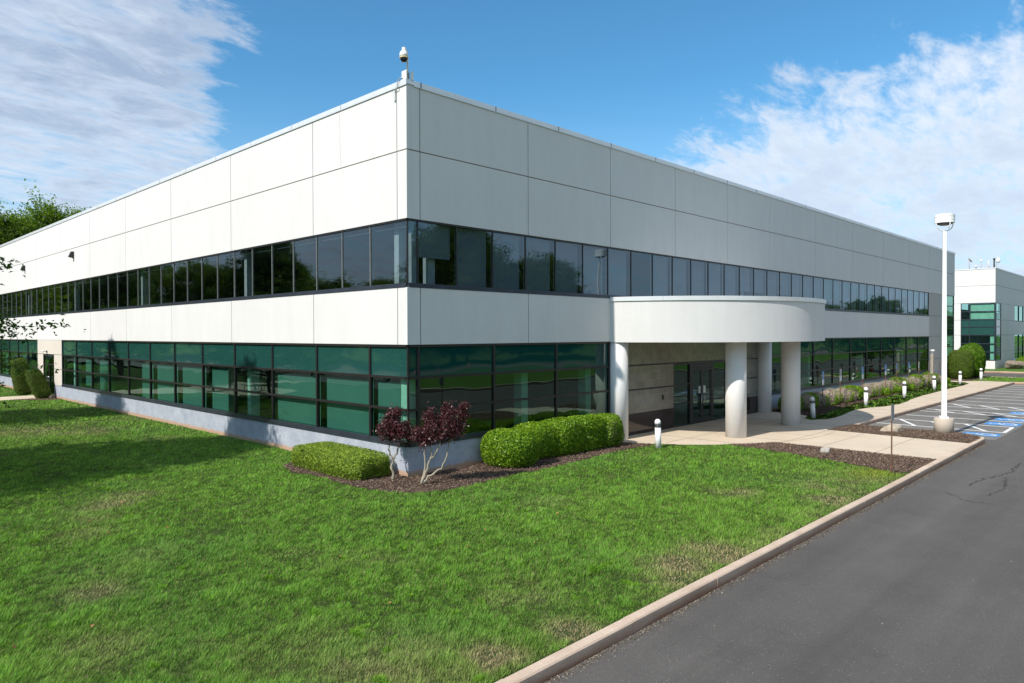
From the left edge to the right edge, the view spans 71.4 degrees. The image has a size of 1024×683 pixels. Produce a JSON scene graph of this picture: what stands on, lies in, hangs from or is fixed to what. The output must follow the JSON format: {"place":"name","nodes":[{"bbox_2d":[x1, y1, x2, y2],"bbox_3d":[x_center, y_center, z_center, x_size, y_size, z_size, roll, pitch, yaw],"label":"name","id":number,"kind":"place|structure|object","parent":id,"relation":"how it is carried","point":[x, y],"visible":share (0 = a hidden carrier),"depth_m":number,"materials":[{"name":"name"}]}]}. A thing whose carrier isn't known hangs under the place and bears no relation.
{"place":"outdoors","nodes":[
{"label":"outdoors","id":0,"kind":"place"},
{"bbox_2d":[0,386,981,682],"bbox_3d":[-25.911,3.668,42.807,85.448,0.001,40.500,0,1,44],"label":"lawn","id":1,"kind":"structure","parent":0,"point":[506,612],"depth_m":13.04,"materials":[{"name":"plant"}]},
{"bbox_2d":[9,357,31,394],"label":"leaning thuja","id":2,"kind":"object","parent":1,"relation":"on","point":[20,385],"visible":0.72,"depth_m":47.89,"materials":[{"name":"green plant"}]},
{"bbox_2d":[0,257,86,407],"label":"oak tree","id":3,"kind":"object","parent":1,"relation":"on","point":[13,325],"visible":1,"depth_m":21.75,"materials":[{"name":"green plant"}]},
{"bbox_2d":[286,443,653,492],"bbox_3d":[-1.010,3.784,24.093,7.050,0.001,12.230,0,1,44],"label":"mulch bed","id":4,"kind":"object","parent":1,"relation":"on","point":[456,474],"visible":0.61,"depth_m":20.21,"materials":[{"name":"soil"}]},
{"bbox_2d":[291,441,390,480],"bbox_3d":[-5.125,3.488,21.129,3.800,0.739,1.430,0,1,44],"label":"yew hedge","id":5,"kind":"object","parent":4,"relation":"on","point":[342,459],"visible":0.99,"depth_m":20.36,"materials":[{"name":"green plant"}]},
{"bbox_2d":[372,403,418,479],"bbox_3d":[-3.201,2.798,19.761,1.273,2.204,0.886,0,1,1],"label":"purple plum","id":6,"kind":"object","parent":4,"relation":"on","point":[391,427],"visible":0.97,"depth_m":19.62,"materials":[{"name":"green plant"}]},
{"bbox_2d":[407,398,470,483],"bbox_3d":[-1.984,2.714,19.195,1.618,2.376,1.182,0,1,24],"label":"purple plum","id":7,"kind":"object","parent":4,"relation":"on","point":[443,427],"visible":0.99,"depth_m":19.07,"materials":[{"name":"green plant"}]},
{"bbox_2d":[9,376,985,492],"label":"mulch chips","id":8,"kind":"object","parent":4,"relation":"in","point":[856,460],"visible":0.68,"depth_m":23.04,"materials":[{"name":"brown wood"}]},
{"bbox_2d":[480,428,541,467],"bbox_3d":[-0.009,3.236,21.878,1.697,1.188,1.660,0,1,44],"label":"boxwood","id":9,"kind":"object","parent":4,"relation":"on","point":[513,447],"visible":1,"depth_m":21.39,"materials":[{"name":"green plant"}]},
{"bbox_2d":[511,421,560,458],"bbox_3d":[0.748,3.204,23.225,1.260,1.209,1.703,0,1,44],"label":"boxwood","id":10,"kind":"object","parent":4,"relation":"on","point":[548,435],"visible":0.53,"depth_m":22.93,"materials":[{"name":"green plant"}]},
{"bbox_2d":[538,417,584,456],"bbox_3d":[1.589,3.183,24.009,1.366,1.240,1.822,0,1,44],"label":"boxwood","id":11,"kind":"object","parent":4,"relation":"on","point":[569,440],"visible":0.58,"depth_m":23.57,"materials":[{"name":"green plant"}]},
{"bbox_2d":[567,414,604,451],"bbox_3d":[2.438,3.154,24.876,1.357,1.271,1.716,0,1,44],"label":"boxwood","id":12,"kind":"object","parent":4,"relation":"on","point":[592,427],"visible":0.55,"depth_m":24.40,"materials":[{"name":"green plant"}]},
{"bbox_2d":[586,413,624,447],"bbox_3d":[3.291,3.179,25.658,1.396,1.193,1.454,0,1,44],"label":"boxwood","id":13,"kind":"object","parent":4,"relation":"on","point":[613,434],"visible":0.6,"depth_m":25.23,"materials":[{"name":"green plant"}]},
{"bbox_2d":[0,78,954,476],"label":"office building","id":14,"kind":"structure","parent":1,"relation":"on","point":[350,272],"depth_m":27.06,"materials":[{"name":"white concrete panels"},{"name":"green glass"},{"name":"dark metal"}]},
{"bbox_2d":[0,339,8,376],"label":"ground floor window","id":15,"kind":"structure","parent":14,"relation":"in","point":[7,340],"depth_m":56.44,"materials":[{"name":"green glass"}]},
{"bbox_2d":[27,340,38,366],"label":"ground floor window","id":16,"kind":"structure","parent":14,"relation":"in","point":[32,345],"depth_m":50.22,"materials":[{"name":"teal glass"}]},
{"bbox_2d":[43,354,55,397],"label":"entry door","id":17,"kind":"structure","parent":14,"relation":"in","point":[48,359],"depth_m":46.98,"materials":[{"name":"glass"}]},
{"bbox_2d":[61,340,75,388],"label":"ground floor window","id":18,"kind":"structure","parent":14,"relation":"in","point":[68,346],"depth_m":44.09,"materials":[{"name":"green glass"}]},
{"bbox_2d":[75,340,91,390],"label":"ground floor window","id":19,"kind":"structure","parent":14,"relation":"in","point":[83,347],"depth_m":41.76,"materials":[{"name":"green glass"}]},
{"bbox_2d":[91,340,112,393],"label":"ground floor window","id":20,"kind":"structure","parent":14,"relation":"in","point":[99,349],"depth_m":39.67,"materials":[{"name":"green glass"}]},
{"bbox_2d":[108,341,127,397],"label":"ground floor window","id":21,"kind":"structure","parent":14,"relation":"in","point":[118,350],"depth_m":37.59,"materials":[{"name":"green glass"}]},
{"bbox_2d":[127,341,153,401],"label":"ground floor window","id":22,"kind":"structure","parent":14,"relation":"in","point":[137,350],"depth_m":35.26,"materials":[{"name":"green glass"}]},
{"bbox_2d":[149,341,177,405],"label":"ground floor window","id":23,"kind":"structure","parent":14,"relation":"in","point":[159,351],"depth_m":33.31,"materials":[{"name":"green glass"}]},
{"bbox_2d":[173,342,205,410],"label":"ground floor window","id":24,"kind":"structure","parent":14,"relation":"in","point":[190,353],"depth_m":31.14,"materials":[{"name":"green glass"}]},
{"bbox_2d":[186,257,204,303],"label":"window","id":25,"kind":"structure","parent":14,"relation":"in","point":[197,301],"depth_m":30.96,"materials":[{"name":"black metal"}]},
{"bbox_2d":[200,254,216,302],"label":"window","id":26,"kind":"structure","parent":14,"relation":"in","point":[209,300],"depth_m":29.78,"materials":[{"name":"black metal"}]},
{"bbox_2d":[201,342,233,416],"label":"ground floor window","id":27,"kind":"structure","parent":14,"relation":"in","point":[221,354],"depth_m":29.10,"materials":[{"name":"teal glass"}]},
{"bbox_2d":[216,251,236,301],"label":"window","id":28,"kind":"structure","parent":14,"relation":"in","point":[221,299],"depth_m":28.77,"materials":[{"name":"black metal"}]},
{"bbox_2d":[233,247,254,300],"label":"window","id":29,"kind":"structure","parent":14,"relation":"in","point":[244,297],"depth_m":27.68,"materials":[{"name":"black metal"}]},
{"bbox_2d":[233,342,271,422],"bbox_3d":[-9.724,1.498,26.835,3.087,2.905,0.240,0,1,44],"label":"ground floor window","id":30,"kind":"structure","parent":14,"relation":"in","point":[246,355],"depth_m":26.96,"materials":[{"name":"green glass"}]},
{"bbox_2d":[251,244,274,298],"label":"window","id":31,"kind":"structure","parent":14,"relation":"in","point":[268,295],"depth_m":26.63,"materials":[{"name":"black metal"}]},
{"bbox_2d":[270,240,295,297],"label":"window","id":32,"kind":"structure","parent":14,"relation":"in","point":[273,295],"depth_m":25.53,"materials":[{"name":"black metal"}]},
{"bbox_2d":[271,343,320,430],"bbox_3d":[-7.537,1.514,24.714,3.087,2.905,0.246,0,1,44],"label":"ground floor window","id":33,"kind":"structure","parent":14,"relation":"in","point":[296,395],"depth_m":24.79,"materials":[{"name":"green glass"}]},
{"bbox_2d":[292,235,319,295],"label":"window","id":34,"kind":"structure","parent":14,"relation":"in","point":[310,237],"depth_m":24.39,"materials":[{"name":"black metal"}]},
{"bbox_2d":[315,231,344,293],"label":"window","id":35,"kind":"structure","parent":14,"relation":"in","point":[337,290],"depth_m":23.34,"materials":[{"name":"black metal"}]},
{"bbox_2d":[315,344,373,440],"bbox_3d":[-5.352,1.531,22.590,3.087,2.905,0.246,0,1,44],"label":"ground floor window","id":36,"kind":"structure","parent":14,"relation":"in","point":[347,401],"depth_m":22.60,"materials":[{"name":"green glass"}]},
{"bbox_2d":[340,225,372,291],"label":"window","id":37,"kind":"structure","parent":14,"relation":"in","point":[361,288],"depth_m":22.19,"materials":[{"name":"black metal"}]},
{"bbox_2d":[368,218,407,289],"bbox_3d":[-3.586,-2.516,20.824,1.816,1.946,0.245,0,1,44],"label":"window","id":38,"kind":"structure","parent":14,"relation":"in","point":[398,285],"depth_m":20.97,"materials":[{"name":"black metal"}]},
{"bbox_2d":[368,344,407,446],"bbox_3d":[-3.607,1.544,20.894,1.860,2.905,0.246,0,1,44],"label":"ground floor window","id":39,"kind":"structure","parent":14,"relation":"in","point":[385,361],"depth_m":21.04,"materials":[{"name":"teal glass"}]},
{"bbox_2d":[399,47,413,80],"bbox_3d":[-2.962,-7.787,19.922,0.330,0.826,0.463,0,1,3],"label":"dome camera","id":40,"kind":"object","parent":14,"relation":"attached to","point":[403,55],"visible":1,"depth_m":19.82,"materials":[{"name":"white paint"}]},
{"bbox_2d":[407,218,419,287],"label":"window","id":41,"kind":"structure","parent":14,"relation":"in","point":[413,251],"depth_m":20.31,"materials":[{"name":"grey glass"}]},
{"bbox_2d":[408,345,419,446],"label":"ground floor window","id":42,"kind":"structure","parent":14,"relation":"in","point":[414,350],"depth_m":20.38,"materials":[{"name":"teal glass"}]},
{"bbox_2d":[418,220,457,289],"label":"window","id":43,"kind":"structure","parent":14,"relation":"in","point":[437,242],"depth_m":20.95,"materials":[{"name":"black glass"}]},
{"bbox_2d":[420,343,494,445],"bbox_3d":[-1.649,1.530,21.588,0.240,2.905,3.070,0,1,44],"label":"ground floor window","id":44,"kind":"structure","parent":14,"relation":"in","point":[454,372],"depth_m":21.70,"materials":[{"name":"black glass"}]},
{"bbox_2d":[457,225,493,291],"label":"window","id":45,"kind":"structure","parent":14,"relation":"in","point":[474,245],"depth_m":22.02,"materials":[{"name":"black glass"}]},
{"bbox_2d":[493,230,526,293],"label":"window","id":46,"kind":"structure","parent":14,"relation":"in","point":[509,249],"depth_m":23.12,"materials":[{"name":"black glass"}]},
{"bbox_2d":[495,342,557,428],"bbox_3d":[0.490,1.427,23.767,0.130,2.757,3.040,0,1,44],"label":"ground floor window","id":47,"kind":"structure","parent":14,"relation":"in","point":[526,374],"depth_m":23.71,"materials":[{"name":"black glass"}]},
{"bbox_2d":[526,235,556,294],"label":"window","id":48,"kind":"structure","parent":14,"relation":"in","point":[540,251],"depth_m":24.21,"materials":[{"name":"blue glass"}]},
{"bbox_2d":[556,239,583,296],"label":"window","id":49,"kind":"structure","parent":14,"relation":"in","point":[569,254],"depth_m":25.31,"materials":[{"name":"glass"}]},
{"bbox_2d":[558,342,609,416],"bbox_3d":[2.616,1.397,25.954,0.130,2.757,3.060,0,1,44],"label":"ground floor window","id":50,"kind":"structure","parent":14,"relation":"in","point":[583,367],"depth_m":25.93,"materials":[{"name":"teal glass"}]},
{"bbox_2d":[583,243,609,297],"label":"window","id":51,"kind":"structure","parent":14,"relation":"in","point":[595,257],"depth_m":26.39,"materials":[{"name":"glass"}]},
{"bbox_2d":[608,247,631,296],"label":"window","id":52,"kind":"structure","parent":14,"relation":"in","point":[619,260],"depth_m":27.48,"materials":[{"name":"blue glass"}]},
{"bbox_2d":[632,250,652,296],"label":"window","id":53,"kind":"structure","parent":14,"relation":"in","point":[642,262],"depth_m":28.60,"materials":[{"name":"blue glass"}]},
{"bbox_2d":[653,253,672,295],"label":"window","id":54,"kind":"structure","parent":14,"relation":"in","point":[662,264],"depth_m":29.66,"materials":[{"name":"blue glass"}]},
{"bbox_2d":[673,256,691,295],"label":"window","id":55,"kind":"structure","parent":14,"relation":"in","point":[681,265],"depth_m":30.75,"materials":[{"name":"blue glass"}]},
{"bbox_2d":[692,368,701,423],"bbox_3d":[8.283,2.425,31.833,0.134,2.460,0.870,0,1,44],"label":"glass door","id":56,"kind":"structure","parent":14,"relation":"in","point":[696,372],"depth_m":31.88,"materials":[{"name":"glass"}]},
{"bbox_2d":[691,259,708,295],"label":"window","id":57,"kind":"structure","parent":14,"relation":"in","point":[699,268],"depth_m":31.84,"materials":[{"name":"blue glass"}]},
{"bbox_2d":[702,367,711,421],"bbox_3d":[8.900,2.416,32.468,0.134,2.460,0.870,0,1,44],"label":"glass door","id":58,"kind":"structure","parent":14,"relation":"in","point":[707,371],"depth_m":32.52,"materials":[{"name":"glass"}]},
{"bbox_2d":[709,261,724,295],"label":"window","id":59,"kind":"structure","parent":14,"relation":"in","point":[716,269],"depth_m":32.95,"materials":[{"name":"blue glass"}]},
{"bbox_2d":[725,263,739,295],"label":"window","id":60,"kind":"structure","parent":14,"relation":"in","point":[732,272],"depth_m":34.06,"materials":[{"name":"blue glass"}]},
{"bbox_2d":[740,266,754,295],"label":"window","id":61,"kind":"structure","parent":14,"relation":"in","point":[746,273],"depth_m":35.11,"materials":[{"name":"blue glass"}]},
{"bbox_2d":[754,268,767,295],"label":"window","id":62,"kind":"structure","parent":14,"relation":"in","point":[760,275],"depth_m":36.21,"materials":[{"name":"blue glass"}]},
{"bbox_2d":[767,270,779,295],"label":"window","id":63,"kind":"structure","parent":14,"relation":"in","point":[773,277],"depth_m":37.30,"materials":[{"name":"blue glass"}]},
{"bbox_2d":[772,342,780,394],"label":"ground floor window","id":64,"kind":"structure","parent":14,"relation":"in","point":[776,346],"depth_m":37.63,"materials":[{"name":"green glass"}]},
{"bbox_2d":[780,271,791,296],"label":"window","id":65,"kind":"structure","parent":14,"relation":"in","point":[785,277],"depth_m":38.38,"materials":[{"name":"blue glass"}]},
{"bbox_2d":[792,273,802,296],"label":"window","id":66,"kind":"structure","parent":14,"relation":"in","point":[797,279],"depth_m":39.51,"materials":[{"name":"blue glass"}]},
{"bbox_2d":[800,341,814,390],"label":"ground floor window","id":67,"kind":"structure","parent":14,"relation":"in","point":[807,347],"depth_m":40.57,"materials":[{"name":"green glass"}]},
{"bbox_2d":[803,275,813,297],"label":"window","id":68,"kind":"structure","parent":14,"relation":"in","point":[808,281],"depth_m":40.60,"materials":[{"name":"blue glass"}]},
{"bbox_2d":[814,276,823,298],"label":"window","id":69,"kind":"structure","parent":14,"relation":"in","point":[818,281],"depth_m":41.67,"materials":[{"name":"blue glass"}]},
{"bbox_2d":[814,338,833,387],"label":"ground floor window","id":70,"kind":"structure","parent":14,"relation":"in","point":[823,350],"depth_m":42.29,"materials":[{"name":"green glass"}]},
{"bbox_2d":[824,278,833,310],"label":"window","id":71,"kind":"structure","parent":14,"relation":"in","point":[828,282],"depth_m":42.78,"materials":[{"name":"blue glass"}]},
{"bbox_2d":[833,279,842,310],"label":"window","id":72,"kind":"structure","parent":14,"relation":"in","point":[837,284],"depth_m":43.84,"materials":[{"name":"blue glass"}]},
{"bbox_2d":[833,338,850,385],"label":"ground floor window","id":73,"kind":"structure","parent":14,"relation":"in","point":[841,346],"depth_m":44.49,"materials":[{"name":"green glass"}]},
{"bbox_2d":[843,280,851,311],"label":"window","id":74,"kind":"structure","parent":14,"relation":"in","point":[846,284],"depth_m":44.94,"materials":[{"name":"blue glass"}]},
{"bbox_2d":[851,282,859,311],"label":"window","id":75,"kind":"structure","parent":14,"relation":"in","point":[854,285],"depth_m":45.96,"materials":[{"name":"blue glass"}]},
{"bbox_2d":[851,337,866,382],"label":"ground floor window","id":76,"kind":"structure","parent":14,"relation":"in","point":[858,344],"depth_m":46.57,"materials":[{"name":"green glass"}]},
{"bbox_2d":[859,283,867,312],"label":"window","id":77,"kind":"structure","parent":14,"relation":"in","point":[862,286],"depth_m":47.06,"materials":[{"name":"blue glass"}]},
{"bbox_2d":[867,284,874,312],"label":"window","id":78,"kind":"structure","parent":14,"relation":"in","point":[870,287],"depth_m":48.17,"materials":[{"name":"blue glass"}]},
{"bbox_2d":[867,337,881,380],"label":"ground floor window","id":79,"kind":"structure","parent":14,"relation":"in","point":[873,343],"depth_m":48.71,"materials":[{"name":"green glass"}]},
{"bbox_2d":[875,285,882,313],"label":"window","id":80,"kind":"structure","parent":14,"relation":"in","point":[878,289],"depth_m":49.34,"materials":[{"name":"blue glass"}]},
{"bbox_2d":[882,286,889,313],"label":"window","id":81,"kind":"structure","parent":14,"relation":"in","point":[885,290],"depth_m":50.42,"materials":[{"name":"blue glass"}]},
{"bbox_2d":[881,337,894,378],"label":"ground floor window","id":82,"kind":"structure","parent":14,"relation":"in","point":[887,343],"depth_m":50.99,"materials":[{"name":"green glass"}]},
{"bbox_2d":[889,287,895,313],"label":"window","id":83,"kind":"structure","parent":14,"relation":"in","point":[892,291],"depth_m":51.56,"materials":[{"name":"blue glass"}]},
{"bbox_2d":[896,288,902,314],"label":"window","id":84,"kind":"structure","parent":14,"relation":"in","point":[898,290],"depth_m":52.58,"materials":[{"name":"blue glass"}]},
{"bbox_2d":[895,337,907,376],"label":"ground floor window","id":85,"kind":"structure","parent":14,"relation":"in","point":[900,342],"depth_m":53.06,"materials":[{"name":"green glass"}]},
{"bbox_2d":[902,289,907,314],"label":"window","id":86,"kind":"structure","parent":14,"relation":"in","point":[904,291],"depth_m":53.64,"materials":[{"name":"blue glass"}]},
{"bbox_2d":[908,290,913,314],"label":"window","id":87,"kind":"structure","parent":14,"relation":"in","point":[910,292],"depth_m":54.74,"materials":[{"name":"blue glass"}]},
{"bbox_2d":[907,336,918,374],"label":"ground floor window","id":88,"kind":"structure","parent":14,"relation":"in","point":[912,342],"depth_m":55.21,"materials":[{"name":"green glass"}]},
{"bbox_2d":[918,336,928,372],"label":"ground floor window","id":89,"kind":"structure","parent":14,"relation":"in","point":[923,341],"depth_m":57.36,"materials":[{"name":"green glass"}]},
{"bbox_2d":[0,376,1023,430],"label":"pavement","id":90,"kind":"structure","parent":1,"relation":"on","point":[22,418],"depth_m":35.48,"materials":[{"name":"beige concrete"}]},
{"bbox_2d":[655,419,660,448],"bbox_3d":[5.151,3.257,25.112,0.216,1.060,0.216,0,4,44],"label":"bollard light","id":91,"kind":"object","parent":1,"relation":"on","point":[657,433],"visible":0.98,"depth_m":25.03,"materials":[{"name":"white paint"}]},
{"bbox_2d":[734,444,932,472],"bbox_3d":[10.025,3.752,23.882,6.770,0.001,3.350,0,1,44],"label":"mulch bed","id":92,"kind":"object","parent":1,"relation":"on","point":[853,456],"visible":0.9,"depth_m":22.86,"materials":[{"name":"soil"}]},
{"bbox_2d":[934,213,954,432],"bbox_3d":[17.446,-0.699,28.735,0.730,8.880,0.730,0,1,44],"label":"lamp post","id":93,"kind":"object","parent":1,"relation":"on","point":[943,422],"visible":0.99,"depth_m":28.65,"materials":[{"name":"metal"}]},
{"label":"mulch bed","id":94,"kind":"structure","parent":1,"relation":"on","visible":0},
{"bbox_2d":[25,368,50,398],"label":"leaning thuja","id":95,"kind":"object","parent":94,"relation":"on","point":[38,385],"visible":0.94,"depth_m":45.19,"materials":[{"name":"green plant"}]},
{"bbox_2d":[0,0,1023,312],"label":"sky","id":96,"kind":"structure","parent":0,"point":[893,116],"materials":[{"name":"blue"}]},
{"bbox_2d":[545,412,1023,682],"bbox_3d":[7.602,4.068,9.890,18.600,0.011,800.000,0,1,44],"label":"road","id":97,"kind":"structure","parent":0,"point":[834,602],"depth_m":10.92,"materials":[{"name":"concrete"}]},
{"bbox_2d":[495,382,1023,682],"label":"kerb","id":98,"kind":"structure","parent":97,"relation":"on","point":[545,669],"depth_m":11.64,"materials":[{"name":"concrete"}]},
{"bbox_2d":[544,435,1022,682],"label":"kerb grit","id":99,"kind":"object","parent":97,"relation":"on","point":[857,513],"visible":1,"depth_m":12.30,"materials":[{"name":"grey stone"}]},
{"bbox_2d":[620,381,1009,459],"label":"pavement","id":100,"kind":"structure","parent":0,"point":[765,427],"depth_m":28.81,"materials":[{"name":"concrete"}]},
{"bbox_2d":[834,387,853,401],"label":"rounded shrub","id":101,"kind":"object","parent":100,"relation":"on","point":[846,396],"visible":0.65,"depth_m":41.22,"materials":[{"name":"green plant"}]},
{"bbox_2d":[869,384,1023,439],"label":"parking lot","id":102,"kind":"structure","parent":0,"point":[1004,406],"depth_m":36.01,"materials":[{"name":"grey asphalt"}]},
{"bbox_2d":[970,376,1023,381],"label":"grass strip","id":103,"kind":"object","parent":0,"point":[1001,379],"depth_m":61.18,"materials":[{"name":"green plant"}]},
{"bbox_2d":[950,377,983,380],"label":"mulch bed","id":104,"kind":"object","parent":103,"relation":"on","point":[965,379],"visible":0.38,"depth_m":61.18,"materials":[{"name":"soil"}]},
{"bbox_2d":[947,350,974,378],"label":"clipped thuja","id":105,"kind":"object","parent":104,"relation":"on","point":[963,361],"visible":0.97,"depth_m":61.24,"materials":[{"name":"green plant"}]},
{"bbox_2d":[958,343,986,376],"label":"clipped thuja","id":106,"kind":"object","parent":104,"relation":"on","point":[977,351],"visible":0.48,"depth_m":63.04,"materials":[{"name":"green plant"}]},
{"bbox_2d":[985,356,1023,371],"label":"neighbour lawn","id":107,"kind":"structure","parent":0,"point":[1011,370],"depth_m":77.61,"materials":[{"name":"green plant"}]},
{"bbox_2d":[954,267,1023,368],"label":"neighbour office building","id":108,"kind":"structure","parent":107,"relation":"on","point":[991,331],"depth_m":80.93,"materials":[{"name":"stone"}]},
{"bbox_2d":[1018,306,1022,357],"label":"window","id":109,"kind":"structure","parent":108,"relation":"in","point":[1020,309],"depth_m":90.04,"materials":[{"name":"green glass"}]},
{"label":"ground","id":110,"kind":"structure","parent":0,"visible":0},
{"bbox_2d":[0,197,49,244],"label":"background tree","id":111,"kind":"object","parent":110,"relation":"on","point":[7,232],"visible":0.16,"depth_m":81.30,"materials":[{"name":"green plant"}]},
{"bbox_2d":[5,178,91,233],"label":"background tree","id":112,"kind":"object","parent":110,"relation":"on","point":[52,214],"visible":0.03,"depth_m":87.22,"materials":[{"name":"green plant"}]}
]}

